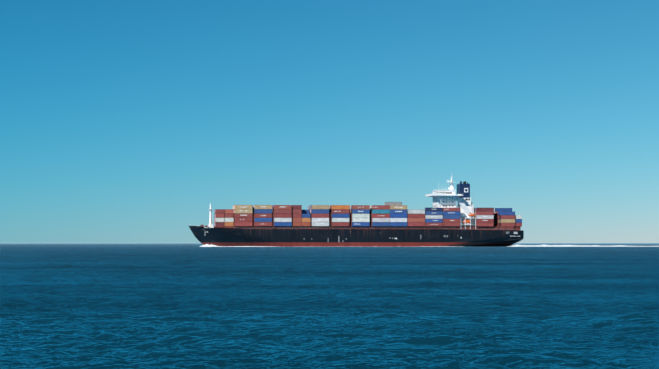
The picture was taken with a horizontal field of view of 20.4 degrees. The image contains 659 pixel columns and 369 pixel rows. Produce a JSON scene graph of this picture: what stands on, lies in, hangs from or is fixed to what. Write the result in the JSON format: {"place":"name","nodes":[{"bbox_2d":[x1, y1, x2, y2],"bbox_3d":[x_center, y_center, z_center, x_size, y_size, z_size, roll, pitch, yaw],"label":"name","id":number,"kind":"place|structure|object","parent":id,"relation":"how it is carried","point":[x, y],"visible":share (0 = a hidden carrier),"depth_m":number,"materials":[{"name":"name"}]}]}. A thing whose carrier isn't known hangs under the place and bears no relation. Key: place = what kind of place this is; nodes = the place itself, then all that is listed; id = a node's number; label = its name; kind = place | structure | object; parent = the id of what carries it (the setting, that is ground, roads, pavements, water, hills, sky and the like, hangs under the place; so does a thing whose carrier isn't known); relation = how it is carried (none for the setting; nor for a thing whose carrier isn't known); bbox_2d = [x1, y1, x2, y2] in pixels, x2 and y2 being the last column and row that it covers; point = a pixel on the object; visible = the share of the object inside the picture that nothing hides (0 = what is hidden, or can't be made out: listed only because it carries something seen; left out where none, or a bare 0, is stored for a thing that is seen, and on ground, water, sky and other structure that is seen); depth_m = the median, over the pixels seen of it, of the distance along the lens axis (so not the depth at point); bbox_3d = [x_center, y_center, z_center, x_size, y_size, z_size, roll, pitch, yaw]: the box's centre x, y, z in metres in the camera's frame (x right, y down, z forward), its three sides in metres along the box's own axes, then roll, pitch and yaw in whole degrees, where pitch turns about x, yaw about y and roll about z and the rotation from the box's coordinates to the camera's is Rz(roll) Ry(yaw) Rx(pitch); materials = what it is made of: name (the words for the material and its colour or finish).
{"place":"outdoors","nodes":[
{"label":"outdoors","id":0,"kind":"place"},
{"bbox_2d":[0,243,658,368],"bbox_3d":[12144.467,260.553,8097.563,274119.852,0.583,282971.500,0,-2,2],"label":"sea","id":1,"kind":"structure","parent":0,"point":[129,306],"depth_m":76.11,"materials":[{"name":"liquid"}]},
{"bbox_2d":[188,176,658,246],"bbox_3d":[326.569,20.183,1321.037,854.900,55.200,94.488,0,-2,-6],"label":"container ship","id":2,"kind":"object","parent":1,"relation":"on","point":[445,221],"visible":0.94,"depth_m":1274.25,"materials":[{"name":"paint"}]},
{"bbox_2d":[0,0,658,242],"label":"sky","id":3,"kind":"structure","parent":0,"point":[122,121],"materials":[{"name":"blue"}]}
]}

